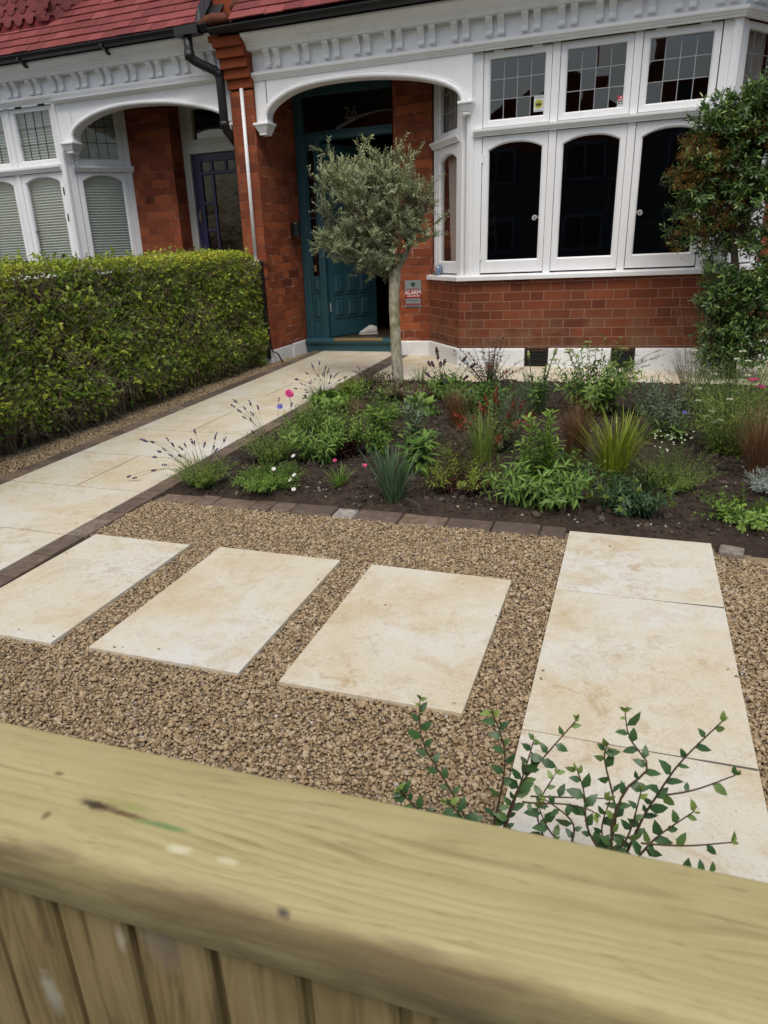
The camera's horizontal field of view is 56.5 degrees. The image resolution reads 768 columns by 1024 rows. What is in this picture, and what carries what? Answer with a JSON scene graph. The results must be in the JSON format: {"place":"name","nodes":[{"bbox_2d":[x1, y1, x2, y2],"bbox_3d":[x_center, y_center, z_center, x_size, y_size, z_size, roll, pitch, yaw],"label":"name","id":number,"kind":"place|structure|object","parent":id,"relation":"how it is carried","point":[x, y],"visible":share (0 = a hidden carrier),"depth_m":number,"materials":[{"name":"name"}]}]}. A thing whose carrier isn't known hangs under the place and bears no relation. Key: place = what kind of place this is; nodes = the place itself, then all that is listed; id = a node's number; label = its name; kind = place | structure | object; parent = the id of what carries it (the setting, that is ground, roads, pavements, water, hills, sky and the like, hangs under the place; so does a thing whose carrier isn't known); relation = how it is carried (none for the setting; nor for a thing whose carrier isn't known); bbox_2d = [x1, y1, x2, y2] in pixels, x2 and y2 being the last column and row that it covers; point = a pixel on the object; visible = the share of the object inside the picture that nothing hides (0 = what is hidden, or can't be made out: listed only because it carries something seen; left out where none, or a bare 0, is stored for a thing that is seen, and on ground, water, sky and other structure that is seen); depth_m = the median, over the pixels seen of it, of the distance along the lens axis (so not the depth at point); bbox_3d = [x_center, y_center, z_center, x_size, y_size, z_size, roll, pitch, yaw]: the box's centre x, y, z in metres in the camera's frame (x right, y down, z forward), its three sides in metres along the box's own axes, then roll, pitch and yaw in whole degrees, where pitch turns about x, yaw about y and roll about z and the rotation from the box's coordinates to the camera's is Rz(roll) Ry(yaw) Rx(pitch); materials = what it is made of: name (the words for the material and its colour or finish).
{"place":"outdoors","nodes":[
{"label":"outdoors","id":0,"kind":"place"},
{"bbox_2d":[10,351,232,427],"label":"neighbour yard","id":1,"kind":"structure","parent":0,"point":[111,389],"depth_m":7.59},
{"bbox_2d":[0,0,249,353],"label":"terraced house","id":2,"kind":"structure","parent":1,"relation":"on","point":[122,142],"depth_m":8.20,"materials":[{"name":"red brick"}]},
{"bbox_2d":[0,110,13,169],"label":"window","id":3,"kind":"structure","parent":2,"relation":"in","point":[6,163],"depth_m":8.34,"materials":[{"name":"white paint"}]},
{"bbox_2d":[0,176,31,279],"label":"window","id":4,"kind":"structure","parent":2,"relation":"in","point":[13,237],"depth_m":8.67,"materials":[{"name":"white paint"}]},
{"bbox_2d":[8,103,59,167],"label":"window","id":5,"kind":"structure","parent":2,"relation":"in","point":[35,143],"depth_m":8.16,"materials":[{"name":"white paint"}]},
{"bbox_2d":[20,171,74,277],"bbox_3d":[-3.932,-3.344,8.489,0.624,1.225,0.094,4,21,18],"label":"window","id":6,"kind":"structure","parent":2,"relation":"in","point":[44,193],"depth_m":8.46,"materials":[{"name":"white paint"}]},
{"bbox_2d":[73,112,124,165],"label":"window","id":7,"kind":"structure","parent":2,"relation":"in","point":[102,141],"depth_m":8.28,"materials":[{"name":"glass"}]},
{"bbox_2d":[76,172,136,273],"bbox_3d":[-3.293,-3.394,8.563,0.578,1.210,0.098,-16,24,-31],"label":"window","id":8,"kind":"structure","parent":2,"relation":"in","point":[104,197],"depth_m":8.52,"materials":[{"name":"white paint"}]},
{"bbox_2d":[191,151,249,349],"bbox_3d":[-1.856,-3.125,8.724,0.889,2.283,0.089,4,21,18],"label":"door","id":9,"kind":"structure","parent":2,"relation":"in","point":[214,174],"depth_m":8.56,"materials":[{"name":"blue paint"}]},
{"bbox_2d":[0,358,295,476],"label":"gravel","id":10,"kind":"structure","parent":0,"point":[130,417],"depth_m":5.56,"materials":[{"name":"brown gravel"}]},
{"bbox_2d":[0,351,390,571],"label":"path","id":11,"kind":"structure","parent":0,"point":[42,507],"depth_m":4.63,"materials":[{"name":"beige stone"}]},
{"bbox_2d":[0,352,767,824],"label":"garden ground","id":12,"kind":"structure","parent":0,"point":[314,774],"depth_m":2.17,"materials":[{"name":"brown gravel"}]},
{"bbox_2d":[0,534,189,647],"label":"paving slab","id":13,"kind":"structure","parent":12,"relation":"on","point":[61,596],"depth_m":2.91,"materials":[{"name":"beige stone"}]},
{"bbox_2d":[0,245,270,454],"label":"hedge","id":14,"kind":"object","parent":12,"relation":"on","point":[61,329],"visible":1,"depth_m":5.54,"materials":[{"name":"green plant"}]},
{"bbox_2d":[0,351,321,484],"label":"kerb","id":15,"kind":"structure","parent":12,"relation":"on","point":[48,461],"depth_m":5.41,"materials":[{"name":"brick"}]},
{"bbox_2d":[0,357,390,587],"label":"kerb","id":16,"kind":"structure","parent":12,"relation":"on","point":[41,556],"depth_m":3.67,"materials":[{"name":"brick"}]},
{"bbox_2d":[89,547,339,678],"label":"paving slab","id":17,"kind":"structure","parent":12,"relation":"on","point":[225,610],"depth_m":2.65,"materials":[{"name":"beige stone"}]},
{"bbox_2d":[157,494,565,539],"bbox_3d":[-0.194,0.027,3.582,2.149,0.082,0.130,4,21,18],"label":"bed edging","id":18,"kind":"object","parent":12,"relation":"on","point":[529,530],"visible":0.7,"depth_m":3.52,"materials":[{"name":"brick"}]},
{"bbox_2d":[307,131,451,384],"bbox_3d":[-0.060,-2.158,6.316,1.143,2.157,0.904,-9,21,-15],"label":"olive tree","id":19,"kind":"object","parent":12,"relation":"on","point":[387,185],"visible":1,"depth_m":6.03,"materials":[{"name":"green plant"}]},
{"bbox_2d":[0,722,767,1023],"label":"timber fence","id":20,"kind":"object","parent":12,"relation":"on","point":[138,887],"visible":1,"depth_m":0.60,"materials":[{"name":"brown wood"}]},
{"bbox_2d":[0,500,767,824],"bbox_3d":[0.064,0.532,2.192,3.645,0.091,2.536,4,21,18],"label":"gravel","id":21,"kind":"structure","parent":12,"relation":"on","point":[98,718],"depth_m":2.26,"materials":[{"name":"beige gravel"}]},
{"bbox_2d":[279,564,511,719],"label":"paving slab","id":22,"kind":"structure","parent":12,"relation":"on","point":[425,633],"depth_m":2.41,"materials":[{"name":"beige stone"}]},
{"bbox_2d":[161,379,767,557],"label":"soil","id":23,"kind":"structure","parent":12,"relation":"on","point":[752,544],"depth_m":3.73,"materials":[{"name":"brown soil"}]},
{"bbox_2d":[127,429,239,488],"bbox_3d":[-1.113,-0.318,4.043,0.692,0.323,0.391,13,26,37],"label":"lavender","id":24,"kind":"object","parent":23,"relation":"on","point":[204,476],"visible":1,"depth_m":3.96,"materials":[{"name":"green leaf"},{"name":"purple flower petals"}]},
{"bbox_2d":[230,398,300,462],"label":"lavender","id":25,"kind":"object","parent":23,"relation":"on","point":[275,453],"visible":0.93,"depth_m":4.34,"materials":[{"name":"green leaf"},{"name":"purple flower petals"}]},
{"bbox_2d":[227,454,308,492],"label":"daisy plant","id":26,"kind":"object","parent":23,"relation":"on","point":[266,482],"visible":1,"depth_m":3.81,"materials":[{"name":"green plant"}]},
{"bbox_2d":[276,389,309,444],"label":"pink flower plant","id":27,"kind":"object","parent":23,"relation":"on","point":[289,393],"visible":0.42,"depth_m":4.61,"materials":[{"name":"green plant"}]},
{"bbox_2d":[289,395,329,425],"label":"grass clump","id":28,"kind":"object","parent":23,"relation":"on","point":[306,409],"visible":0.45,"depth_m":5.13,"materials":[{"name":"green plant"}]},
{"bbox_2d":[277,404,352,464],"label":"leafy perennial","id":29,"kind":"object","parent":23,"relation":"on","point":[325,447],"visible":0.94,"depth_m":4.24,"materials":[{"name":"green plant"}]},
{"bbox_2d":[294,361,346,402],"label":"lavender","id":30,"kind":"object","parent":23,"relation":"on","point":[320,387],"visible":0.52,"depth_m":5.86,"materials":[{"name":"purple plant"}]},
{"bbox_2d":[293,397,353,432],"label":"leafy perennial","id":31,"kind":"object","parent":23,"relation":"on","point":[319,411],"visible":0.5,"depth_m":4.90,"materials":[{"name":"green plant"}]},
{"bbox_2d":[304,389,355,409],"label":"round leaved plant","id":32,"kind":"object","parent":23,"relation":"on","point":[324,396],"visible":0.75,"depth_m":5.51,"materials":[{"name":"green plant"}]},
{"bbox_2d":[321,459,366,487],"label":"pink flower plant","id":33,"kind":"object","parent":23,"relation":"on","point":[337,482],"visible":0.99,"depth_m":3.86,"materials":[{"name":"green plant"}]},
{"bbox_2d":[313,403,381,459],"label":"shrub","id":34,"kind":"object","parent":23,"relation":"on","point":[347,451],"visible":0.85,"depth_m":4.30,"materials":[{"name":"green plant"}]},
{"bbox_2d":[337,376,365,392],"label":"round leaved plant","id":35,"kind":"object","parent":23,"relation":"on","point":[349,383],"visible":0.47,"depth_m":6.10,"materials":[{"name":"green plant"}]},
{"bbox_2d":[335,374,371,401],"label":"leafy perennial","id":36,"kind":"object","parent":23,"relation":"on","point":[353,392],"visible":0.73,"depth_m":5.80,"materials":[{"name":"green plant"}]},
{"bbox_2d":[340,395,375,414],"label":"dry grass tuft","id":37,"kind":"object","parent":23,"relation":"on","point":[354,409],"visible":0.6,"depth_m":5.41,"materials":[{"name":"green plant"}]},
{"bbox_2d":[353,366,393,388],"bbox_3d":[-0.091,-1.195,6.316,0.335,0.216,0.354,4,21,18],"label":"dark sedum","id":38,"kind":"object","parent":23,"relation":"on","point":[371,376],"visible":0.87,"depth_m":6.28,"materials":[{"name":"green plant"}]},
{"bbox_2d":[360,429,394,455],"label":"leafy perennial","id":39,"kind":"object","parent":23,"relation":"on","point":[380,447],"visible":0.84,"depth_m":4.35,"materials":[{"name":"green plant"}]},
{"bbox_2d":[359,385,400,438],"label":"leafy perennial","id":40,"kind":"object","parent":23,"relation":"on","point":[375,419],"visible":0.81,"depth_m":4.69,"materials":[{"name":"green plant"}]},
{"bbox_2d":[372,395,407,419],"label":"leafy perennial","id":41,"kind":"object","parent":23,"relation":"on","point":[391,407],"visible":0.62,"depth_m":5.15,"materials":[{"name":"green plant"}]},
{"bbox_2d":[355,438,438,503],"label":"iris clump","id":42,"kind":"object","parent":23,"relation":"on","point":[392,484],"visible":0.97,"depth_m":3.61,"materials":[{"name":"green plant"}]},
{"bbox_2d":[364,374,433,398],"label":"dry leaved plant","id":43,"kind":"object","parent":23,"relation":"on","point":[385,384],"visible":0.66,"depth_m":5.83,"materials":[{"name":"brown plant"}]},
{"bbox_2d":[388,381,436,399],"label":"dry leaved plant","id":44,"kind":"object","parent":23,"relation":"on","point":[405,393],"visible":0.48,"depth_m":5.68,"materials":[{"name":"brown plant"}]},
{"bbox_2d":[390,392,440,445],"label":"leafy perennial","id":45,"kind":"object","parent":23,"relation":"on","point":[420,415],"visible":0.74,"depth_m":4.51,"materials":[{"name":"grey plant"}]},
{"bbox_2d":[393,422,445,475],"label":"broad leaved plant","id":46,"kind":"object","parent":23,"relation":"on","point":[428,445],"visible":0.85,"depth_m":4.00,"materials":[{"name":"green plant"}]},
{"bbox_2d":[410,365,428,382],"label":"shrub","id":47,"kind":"object","parent":23,"relation":"on","point":[422,377],"visible":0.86,"depth_m":6.39,"materials":[{"name":"green plant"}]},
{"bbox_2d":[400,390,442,416],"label":"broad leaved plant","id":48,"kind":"object","parent":23,"relation":"on","point":[428,403],"visible":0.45,"depth_m":5.27,"materials":[{"name":"green plant"}]},
{"bbox_2d":[423,346,475,399],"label":"purple spike plant","id":49,"kind":"object","parent":23,"relation":"on","point":[431,385],"visible":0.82,"depth_m":5.79,"materials":[{"name":"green plant"}]},
{"bbox_2d":[436,436,462,457],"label":"seedling","id":50,"kind":"object","parent":23,"relation":"on","point":[445,451],"visible":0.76,"depth_m":4.24,"materials":[{"name":"green plant"}]},
{"bbox_2d":[436,380,479,427],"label":"bronze sedge","id":51,"kind":"object","parent":23,"relation":"on","point":[456,408],"visible":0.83,"depth_m":4.94,"materials":[{"name":"brown plant"}]},
{"bbox_2d":[415,449,505,495],"bbox_3d":[0.403,-0.197,3.713,0.482,0.256,0.445,4,21,18],"label":"spurge","id":52,"kind":"object","parent":23,"relation":"on","point":[466,485],"visible":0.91,"depth_m":3.67,"materials":[{"name":"yellow-green leaf"},{"name":"reddish stem"}]},
{"bbox_2d":[432,375,507,410],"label":"leafy perennial","id":53,"kind":"object","parent":23,"relation":"on","point":[465,394],"visible":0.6,"depth_m":5.38,"materials":[{"name":"green plant"}]},
{"bbox_2d":[446,398,521,466],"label":"grass clump","id":54,"kind":"object","parent":23,"relation":"on","point":[479,448],"visible":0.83,"depth_m":4.09,"materials":[{"name":"green plant"}]},
{"bbox_2d":[453,334,526,389],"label":"red tipped shrub","id":55,"kind":"object","parent":23,"relation":"on","point":[490,372],"visible":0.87,"depth_m":5.95,"materials":[{"name":"red plant"}]},
{"bbox_2d":[461,378,523,414],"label":"leafy perennial","id":56,"kind":"object","parent":23,"relation":"on","point":[505,391],"visible":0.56,"depth_m":5.19,"materials":[{"name":"green plant"}]},
{"bbox_2d":[452,387,535,451],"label":"red leaved shrub","id":57,"kind":"object","parent":23,"relation":"on","point":[506,436],"visible":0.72,"depth_m":4.33,"materials":[{"name":"brown plant"}]},
{"bbox_2d":[452,378,559,438],"bbox_3d":[0.820,-0.699,4.637,0.707,0.429,0.695,-16,24,-32],"label":"grass clump","id":58,"kind":"object","parent":23,"relation":"on","point":[504,412],"visible":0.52,"depth_m":4.63,"materials":[{"name":"plant"}]},
{"bbox_2d":[512,345,558,415],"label":"lily plant","id":59,"kind":"object","parent":23,"relation":"on","point":[538,389],"visible":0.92,"depth_m":5.14,"materials":[{"name":"green plant"}]},
{"bbox_2d":[471,408,615,512],"bbox_3d":[0.784,-0.247,3.473,0.643,0.524,0.622,10,24,32],"label":"upright perennial","id":60,"kind":"object","parent":23,"relation":"on","point":[550,486],"visible":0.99,"depth_m":3.42,"materials":[{"name":"green plant"}]},
{"bbox_2d":[534,390,614,461],"bbox_3d":[1.105,-0.511,4.123,0.715,0.435,0.569,4,21,18],"label":"bronze sedge","id":61,"kind":"object","parent":23,"relation":"on","point":[573,440],"visible":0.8,"depth_m":4.12,"materials":[{"name":"brown plant"}]},
{"bbox_2d":[548,334,647,417],"bbox_3d":[1.496,-0.956,5.050,0.695,0.556,0.709,-4,20,-2],"label":"flat headed perennial","id":62,"kind":"object","parent":23,"relation":"on","point":[604,396],"visible":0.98,"depth_m":5.02,"materials":[{"name":"green plant"}]},
{"bbox_2d":[557,403,666,485],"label":"lime grass","id":63,"kind":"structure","parent":23,"relation":"on","point":[612,455],"depth_m":3.86,"materials":[{"name":"green plant"}]},
{"bbox_2d":[583,466,676,517],"bbox_3d":[1.157,-0.096,3.370,0.424,0.222,0.421,4,21,18],"label":"spurge","id":64,"kind":"object","parent":23,"relation":"on","point":[622,498],"visible":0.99,"depth_m":3.32,"materials":[{"name":"green plant"}]},
{"bbox_2d":[612,404,659,444],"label":"grass clump","id":65,"kind":"object","parent":23,"relation":"on","point":[643,431],"visible":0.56,"depth_m":4.42,"materials":[{"name":"green plant"}]},
{"bbox_2d":[621,350,663,379],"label":"twiggy shrub","id":66,"kind":"object","parent":23,"relation":"on","point":[632,366],"visible":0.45,"depth_m":6.03,"materials":[{"name":"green plant"}]},
{"bbox_2d":[619,371,670,415],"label":"grey leaved plant","id":67,"kind":"object","parent":23,"relation":"on","point":[638,396],"visible":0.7,"depth_m":5.03,"materials":[{"name":"green plant"}]},
{"bbox_2d":[636,373,700,441],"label":"grey leaved plant","id":68,"kind":"object","parent":23,"relation":"on","point":[674,429],"visible":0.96,"depth_m":4.39,"materials":[{"name":"green plant"}]},
{"bbox_2d":[628,430,727,493],"bbox_3d":[1.477,-0.247,3.624,0.477,0.297,0.511,4,21,18],"label":"cotton lavender","id":69,"kind":"object","parent":23,"relation":"on","point":[678,481],"visible":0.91,"depth_m":3.62,"materials":[{"name":"feathery green leaf"}]},
{"bbox_2d":[660,295,735,409],"bbox_3d":[2.233,-1.120,5.031,0.551,0.838,0.544,4,21,18],"label":"wispy shrub","id":70,"kind":"object","parent":23,"relation":"on","point":[690,370],"visible":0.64,"depth_m":5.10,"materials":[{"name":"green plant"}]},
{"bbox_2d":[659,66,767,380],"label":"evergreen shrub","id":71,"kind":"object","parent":23,"relation":"on","point":[731,137],"visible":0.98,"depth_m":5.76,"materials":[{"name":"green plant"}]},
{"bbox_2d":[672,342,767,427],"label":"yarrow","id":72,"kind":"object","parent":23,"relation":"on","point":[713,379],"visible":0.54,"depth_m":4.70,"materials":[{"name":"feathery green leaf"},{"name":"white petal"}]},
{"bbox_2d":[676,348,767,458],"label":"yarrow","id":73,"kind":"object","parent":23,"relation":"on","point":[732,446],"visible":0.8,"depth_m":4.04,"materials":[{"name":"feathery green leaf"},{"name":"pink petal"}]},
{"bbox_2d":[692,483,767,532],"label":"mint plant","id":74,"kind":"object","parent":23,"relation":"on","point":[755,519],"visible":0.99,"depth_m":3.17,"materials":[{"name":"green plant"}]},
{"bbox_2d":[695,390,767,480],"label":"bronze sedge","id":75,"kind":"object","parent":23,"relation":"on","point":[757,452],"visible":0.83,"depth_m":3.66,"materials":[{"name":"brown plant"}]},
{"bbox_2d":[743,465,767,494],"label":"silver plant","id":76,"kind":"object","parent":23,"relation":"on","point":[761,486],"visible":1,"depth_m":3.49,"materials":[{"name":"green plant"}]},
{"bbox_2d":[198,0,767,369],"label":"terraced house","id":77,"kind":"structure","parent":12,"relation":"on","point":[558,213],"depth_m":6.99,"materials":[{"name":"red brick"}]},
{"bbox_2d":[291,222,300,236],"bbox_3d":[-1.000,-3.200,8.103,0.110,0.147,0.110,4,21,18],"label":"wall lamp","id":78,"kind":"object","parent":77,"relation":"attached to","point":[295,230],"visible":1,"depth_m":8.06,"materials":[{"name":"black plastic"}]},
{"bbox_2d":[322,144,377,336],"bbox_3d":[-0.399,-3.215,8.563,0.755,2.108,0.094,-18,25,-36],"label":"door","id":79,"kind":"structure","parent":77,"relation":"in","point":[353,301],"depth_m":8.67,"materials":[{"name":"teal paint"}]},
{"bbox_2d":[359,325,377,334],"bbox_3d":[-0.192,-2.240,8.791,0.240,0.119,0.098,-1,20,5],"label":"shoe","id":80,"kind":"object","parent":77,"relation":"on","point":[370,330],"visible":1,"depth_m":8.76,"materials":[{"name":"white leather"}]},
{"bbox_2d":[405,280,420,306],"bbox_3d":[0.322,-2.414,7.908,0.193,0.286,0.010,4,21,18],"label":"alarm sign","id":81,"kind":"object","parent":77,"relation":"attached to","point":[412,293],"visible":1,"depth_m":7.91,"materials":[{"name":"white plastic"}]},
{"bbox_2d":[430,265,441,274],"bbox_3d":[0.559,-2.566,7.583,0.106,0.102,0.086,16,27,41],"label":"mug","id":82,"kind":"object","parent":77,"relation":"on","point":[436,269],"visible":1,"depth_m":7.55,"materials":[{"name":"ceramic"}]},
{"bbox_2d":[437,85,457,140],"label":"window","id":83,"kind":"structure","parent":77,"relation":"in","point":[440,89],"depth_m":7.10,"materials":[{"name":"white paint"}]},
{"bbox_2d":[437,143,457,273],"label":"window","id":84,"kind":"structure","parent":77,"relation":"in","point":[443,153],"depth_m":7.36,"materials":[{"name":"white paint"}]},
{"bbox_2d":[479,131,548,272],"bbox_3d":[1.218,-2.905,6.773,0.635,1.198,0.059,4,21,18],"label":"window","id":85,"kind":"structure","parent":77,"relation":"in","point":[540,138],"depth_m":6.77,"materials":[{"name":"white paint"}]},
{"bbox_2d":[483,43,552,127],"bbox_3d":[1.197,-3.822,6.425,0.613,0.609,0.060,4,21,18],"label":"window","id":86,"kind":"structure","parent":77,"relation":"in","point":[536,49],"depth_m":6.41,"materials":[{"name":"white paint"}]},
{"bbox_2d":[534,95,543,111],"bbox_3d":[1.390,-3.668,6.422,0.088,0.124,0.004,4,21,18],"label":"warning sticker","id":87,"kind":"object","parent":77,"relation":"attached to","point":[538,103],"visible":1,"depth_m":6.42,"materials":[{"name":"white paper"}]},
{"bbox_2d":[550,124,627,270],"bbox_3d":[1.866,-2.859,6.564,0.625,1.198,0.045,4,21,18],"label":"window","id":88,"kind":"structure","parent":77,"relation":"in","point":[619,131],"depth_m":6.55,"materials":[{"name":"white paint"}]},
{"bbox_2d":[558,33,634,120],"bbox_3d":[1.840,-3.773,6.220,0.613,0.601,0.045,4,21,18],"label":"window","id":89,"kind":"structure","parent":77,"relation":"in","point":[629,38],"depth_m":6.20,"materials":[{"name":"white paint"}]},
{"bbox_2d":[624,116,704,267],"bbox_3d":[2.506,-2.811,6.350,0.625,1.198,0.045,4,21,18],"label":"window","id":90,"kind":"structure","parent":77,"relation":"in","point":[643,129],"depth_m":6.44,"materials":[{"name":"white paint"}]},
{"bbox_2d":[638,21,723,112],"bbox_3d":[2.477,-3.726,5.998,0.613,0.609,0.060,4,21,18],"label":"window","id":91,"kind":"structure","parent":77,"relation":"in","point":[709,26],"depth_m":5.97,"materials":[{"name":"white paint"}]},
{"bbox_2d":[718,153,766,263],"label":"window","id":92,"kind":"structure","parent":77,"relation":"in","point":[741,259],"depth_m":6.60,"materials":[{"name":"white paint"}]},
{"bbox_2d":[740,20,767,100],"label":"window","id":93,"kind":"structure","parent":77,"relation":"in","point":[762,28],"depth_m":5.94,"materials":[{"name":"white paint"}]},
{"bbox_2d":[392,694,740,871],"bbox_3d":[0.335,0.563,1.346,0.642,0.546,0.173,4,21,18],"label":"oval leaved shrub","id":94,"kind":"object","parent":12,"relation":"on","point":[598,839],"visible":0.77,"depth_m":1.32,"materials":[{"name":"green plant"}]},
{"bbox_2d":[375,355,767,384],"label":"paved strip","id":95,"kind":"object","parent":12,"relation":"on","point":[410,361],"visible":0.16,"depth_m":6.86,"materials":[{"name":"beige stone"}]},
{"bbox_2d":[358,355,681,380],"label":"paved strip joints","id":96,"kind":"object","parent":95,"relation":"on","point":[388,364],"visible":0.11,"depth_m":7.50,"materials":[{"name":"grey concrete"}]},
{"bbox_2d":[499,730,767,882],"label":"paving slab","id":97,"kind":"structure","parent":12,"relation":"on","point":[740,809],"depth_m":1.69,"materials":[{"name":"beige stone"}]},
{"bbox_2d":[522,589,758,770],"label":"paving slab","id":98,"kind":"structure","parent":12,"relation":"on","point":[661,666],"depth_m":2.17,"materials":[{"name":"beige stone"}]},
{"bbox_2d":[556,531,724,607],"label":"paving slab","id":99,"kind":"structure","parent":12,"relation":"on","point":[654,569],"depth_m":2.85,"materials":[{"name":"beige stone"}]},
{"bbox_2d":[584,597,757,770],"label":"path joints","id":100,"kind":"object","parent":12,"relation":"on","point":[749,768],"visible":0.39,"depth_m":1.83,"materials":[{"name":"grey concrete"}]},
{"bbox_2d":[718,544,744,560],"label":"brick block","id":101,"kind":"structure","parent":12,"relation":"on","point":[732,552],"depth_m":2.95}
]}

